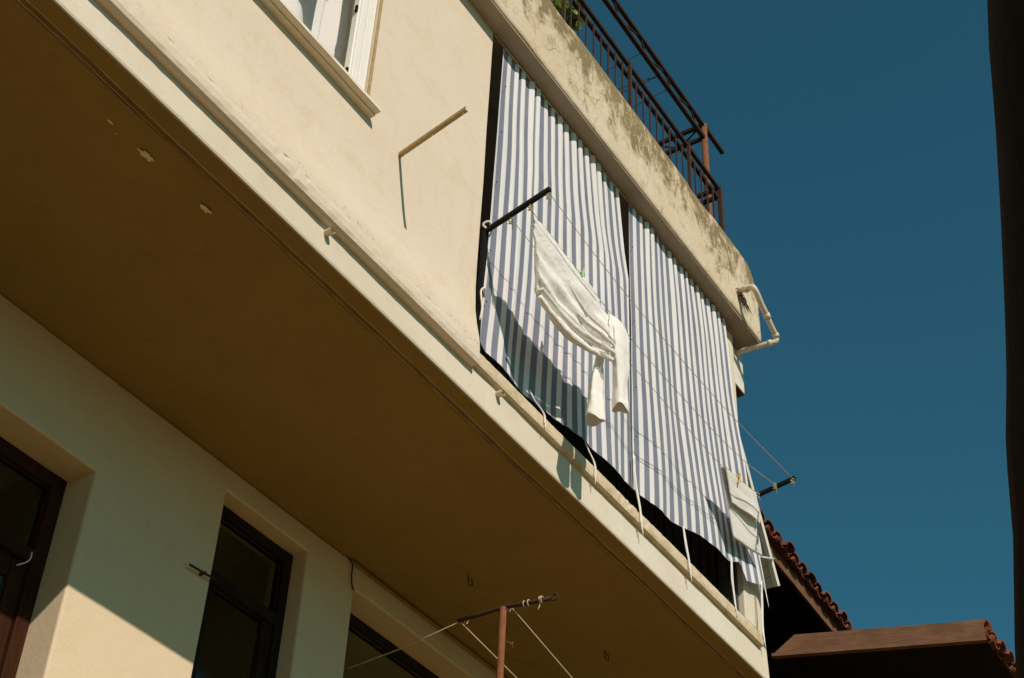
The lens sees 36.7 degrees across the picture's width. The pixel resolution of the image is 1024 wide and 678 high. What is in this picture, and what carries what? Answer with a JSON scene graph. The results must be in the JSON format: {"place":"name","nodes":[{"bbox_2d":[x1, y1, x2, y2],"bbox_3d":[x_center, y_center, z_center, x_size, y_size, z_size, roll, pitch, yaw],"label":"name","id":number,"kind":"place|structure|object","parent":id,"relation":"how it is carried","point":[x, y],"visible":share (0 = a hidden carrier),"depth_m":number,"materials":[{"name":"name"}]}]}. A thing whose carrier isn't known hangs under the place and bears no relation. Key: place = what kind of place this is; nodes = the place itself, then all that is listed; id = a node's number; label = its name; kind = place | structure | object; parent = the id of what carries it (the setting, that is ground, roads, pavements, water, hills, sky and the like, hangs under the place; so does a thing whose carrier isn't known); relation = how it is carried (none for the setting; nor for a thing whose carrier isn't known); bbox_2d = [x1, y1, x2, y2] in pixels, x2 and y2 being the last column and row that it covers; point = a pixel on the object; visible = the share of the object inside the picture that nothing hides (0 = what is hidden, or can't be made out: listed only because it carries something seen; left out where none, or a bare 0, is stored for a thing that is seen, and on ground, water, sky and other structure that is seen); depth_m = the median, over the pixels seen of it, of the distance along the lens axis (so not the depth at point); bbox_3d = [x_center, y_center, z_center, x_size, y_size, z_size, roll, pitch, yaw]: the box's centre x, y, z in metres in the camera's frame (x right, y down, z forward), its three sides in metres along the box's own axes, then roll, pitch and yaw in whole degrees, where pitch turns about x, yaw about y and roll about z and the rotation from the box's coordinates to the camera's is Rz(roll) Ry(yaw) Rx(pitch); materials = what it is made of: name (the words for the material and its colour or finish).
{"place":"outdoors","nodes":[
{"label":"outdoors","id":0,"kind":"place"},
{"bbox_2d":[558,0,1014,657],"label":"sky","id":1,"kind":"structure","parent":0,"point":[856,172],"materials":[{"name":"blue"}]},
{"bbox_2d":[759,508,1015,677],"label":"neighbour house","id":2,"kind":"structure","parent":0,"point":[810,631],"depth_m":11.15,"materials":[{"name":"ceramic"}]},
{"bbox_3d":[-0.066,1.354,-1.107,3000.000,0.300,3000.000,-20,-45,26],"label":"street","id":3,"kind":"structure","parent":0,"visible":0},
{"bbox_2d":[987,0,1023,677],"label":"timber post","id":4,"kind":"object","parent":3,"relation":"on","point":[1006,32],"visible":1,"depth_m":2.40,"materials":[{"name":"black wood"}]},
{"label":"terrace","id":5,"kind":"structure","parent":3,"relation":"on","visible":0},
{"bbox_2d":[0,0,768,677],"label":"apartment building","id":6,"kind":"structure","parent":5,"relation":"on","point":[268,408],"depth_m":7.27,"materials":[{"name":"paint"}]},
{"bbox_2d":[0,437,66,677],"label":"door","id":7,"kind":"structure","parent":6,"relation":"in","point":[31,495],"depth_m":6.71,"materials":[{"name":"brown wood"}]},
{"bbox_2d":[191,505,292,677],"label":"window","id":8,"kind":"structure","parent":6,"relation":"in","point":[240,634],"depth_m":7.74,"materials":[{"name":"black glass"}]},
{"bbox_2d":[283,0,351,64],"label":"window curtain","id":9,"kind":"object","parent":6,"relation":"hanging from","point":[325,22],"depth_m":7.62,"materials":[{"name":"white fabric"}]},
{"bbox_2d":[260,0,380,118],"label":"window","id":10,"kind":"structure","parent":6,"relation":"in","point":[351,78],"depth_m":7.19,"materials":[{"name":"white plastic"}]},
{"bbox_2d":[343,613,438,677],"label":"window","id":11,"kind":"structure","parent":6,"relation":"in","point":[364,644],"depth_m":8.69,"materials":[{"name":"black glass"}]},
{"bbox_2d":[398,106,467,157],"bbox_3d":[-0.378,-0.972,7.290,0.020,0.054,0.485,33,-48,-32],"label":"wall bracket","id":12,"kind":"object","parent":6,"relation":"attached to","point":[434,131],"depth_m":7.28,"materials":[{"name":"beige paint"}]},
{"bbox_2d":[476,186,550,340],"bbox_3d":[0.007,-0.357,7.581,0.464,0.823,0.036,-29,-49,32],"label":"laundry rack","id":13,"kind":"object","parent":6,"relation":"on","point":[513,213],"visible":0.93,"depth_m":7.77,"materials":[{"name":"black metal"}]},
{"bbox_2d":[528,203,776,492],"bbox_3d":[0.871,0.171,8.658,0.026,0.168,2.945,-20,-45,26],"label":"clothes line","id":14,"kind":"object","parent":13,"relation":"attached to","point":[530,207],"visible":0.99,"depth_m":8.51,"materials":[{"name":"grey plastic"}]},
{"bbox_2d":[532,219,629,426],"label":"trousers","id":15,"kind":"object","parent":14,"relation":"hanging from","point":[569,302],"visible":1,"depth_m":7.88,"materials":[{"name":"white fabric"}]},
{"bbox_2d":[479,49,643,535],"bbox_3d":[0.295,-0.346,8.640,0.093,2.492,1.669,-20,-45,26],"label":"balcony curtain","id":16,"kind":"object","parent":6,"relation":"hanging from","point":[537,355],"visible":0.84,"depth_m":8.58,"materials":[{"name":"blue fabric"}]},
{"bbox_2d":[550,0,590,30],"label":"roof vine","id":17,"kind":"object","parent":6,"relation":"on","point":[574,16],"visible":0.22,"depth_m":10.97,"materials":[{"name":"green plant"}]},
{"bbox_2d":[554,0,724,231],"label":"roof railing","id":18,"kind":"object","parent":6,"relation":"on","point":[716,191],"visible":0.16,"depth_m":11.10,"materials":[{"name":"metal"}]},
{"bbox_2d":[602,0,723,214],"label":"pergola frame","id":19,"kind":"object","parent":6,"relation":"on","point":[703,131],"visible":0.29,"depth_m":12.18,"materials":[{"name":"metal"}]},
{"bbox_2d":[629,205,768,649],"bbox_3d":[1.164,0.541,9.681,0.059,2.482,1.705,-21,-45,26],"label":"balcony curtain","id":20,"kind":"object","parent":6,"relation":"hanging from","point":[679,476],"visible":0.93,"depth_m":9.62,"materials":[{"name":"blue fabric"}]},
{"bbox_2d":[735,288,752,315],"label":"hanging roots","id":21,"kind":"object","parent":6,"relation":"hanging from","point":[742,298],"visible":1,"depth_m":10.89,"materials":[{"name":"brown plant"}]},
{"bbox_2d":[735,284,779,354],"bbox_3d":[1.653,-0.135,10.910,0.349,0.358,0.372,-20,-45,26],"label":"drain pipe","id":22,"kind":"object","parent":6,"relation":"attached to","point":[763,309],"visible":0.94,"depth_m":10.85,"materials":[{"name":"plastic"}]},
{"bbox_2d":[741,441,779,590],"bbox_3d":[1.276,1.271,10.461,0.893,0.983,0.539,-20,-45,26],"label":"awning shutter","id":23,"kind":"object","parent":6,"relation":"attached to","point":[771,579],"visible":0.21,"depth_m":10.21,"materials":[{"name":"white fabric"}]},
{"bbox_2d":[727,476,795,605],"bbox_3d":[1.542,1.275,9.485,0.545,0.823,0.026,-29,-49,33],"label":"laundry rack","id":24,"kind":"object","parent":6,"relation":"on","point":[762,493],"visible":0.39,"depth_m":9.59,"materials":[{"name":"black metal"}]},
{"bbox_2d":[508,217,760,503],"bbox_3d":[0.776,0.216,8.764,0.026,0.124,2.959,-20,-45,26],"label":"clothes line","id":25,"kind":"object","parent":24,"relation":"attached to","point":[511,222],"visible":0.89,"depth_m":8.79,"materials":[{"name":"grey plastic"}]},
{"bbox_2d":[736,473,740,482],"bbox_3d":[1.385,0.849,9.436,0.026,0.062,0.016,-16,-37,22],"label":"clothes peg","id":26,"kind":"object","parent":25,"relation":"attached to","point":[739,477],"visible":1,"depth_m":9.43,"materials":[{"name":"yellow plastic"}]},
{"bbox_2d":[721,466,762,556],"bbox_3d":[1.425,1.076,9.500,0.123,0.376,0.727,-20,-45,26],"label":"folded cloth","id":27,"kind":"object","parent":25,"relation":"hanging from","point":[742,505],"visible":1,"depth_m":9.48,"materials":[{"name":"white fabric"}]},
{"bbox_2d":[545,193,794,486],"bbox_3d":[0.963,0.097,8.625,0.026,0.103,2.953,-20,-45,26],"label":"clothes line","id":28,"kind":"object","parent":24,"relation":"attached to","point":[548,197],"visible":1,"depth_m":8.36,"materials":[{"name":"grey plastic"}]},
{"bbox_2d":[457,593,557,677],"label":"clothes post","id":29,"kind":"object","parent":5,"relation":"on","point":[503,609],"visible":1,"depth_m":7.46,"materials":[{"name":"metal"}]},
{"bbox_2d":[348,622,457,668],"bbox_3d":[-0.557,1.565,7.863,0.816,0.022,0.007,-29,-49,33],"label":"clothes line","id":30,"kind":"object","parent":29,"relation":"attached to","point":[403,647],"visible":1,"depth_m":7.85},
{"bbox_2d":[460,622,516,677],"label":"clothes line","id":31,"kind":"object","parent":29,"relation":"attached to","point":[486,648],"visible":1,"depth_m":7.76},
{"bbox_2d":[512,608,571,677],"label":"clothes line","id":32,"kind":"object","parent":29,"relation":"attached to","point":[541,642],"visible":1,"depth_m":7.64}
]}

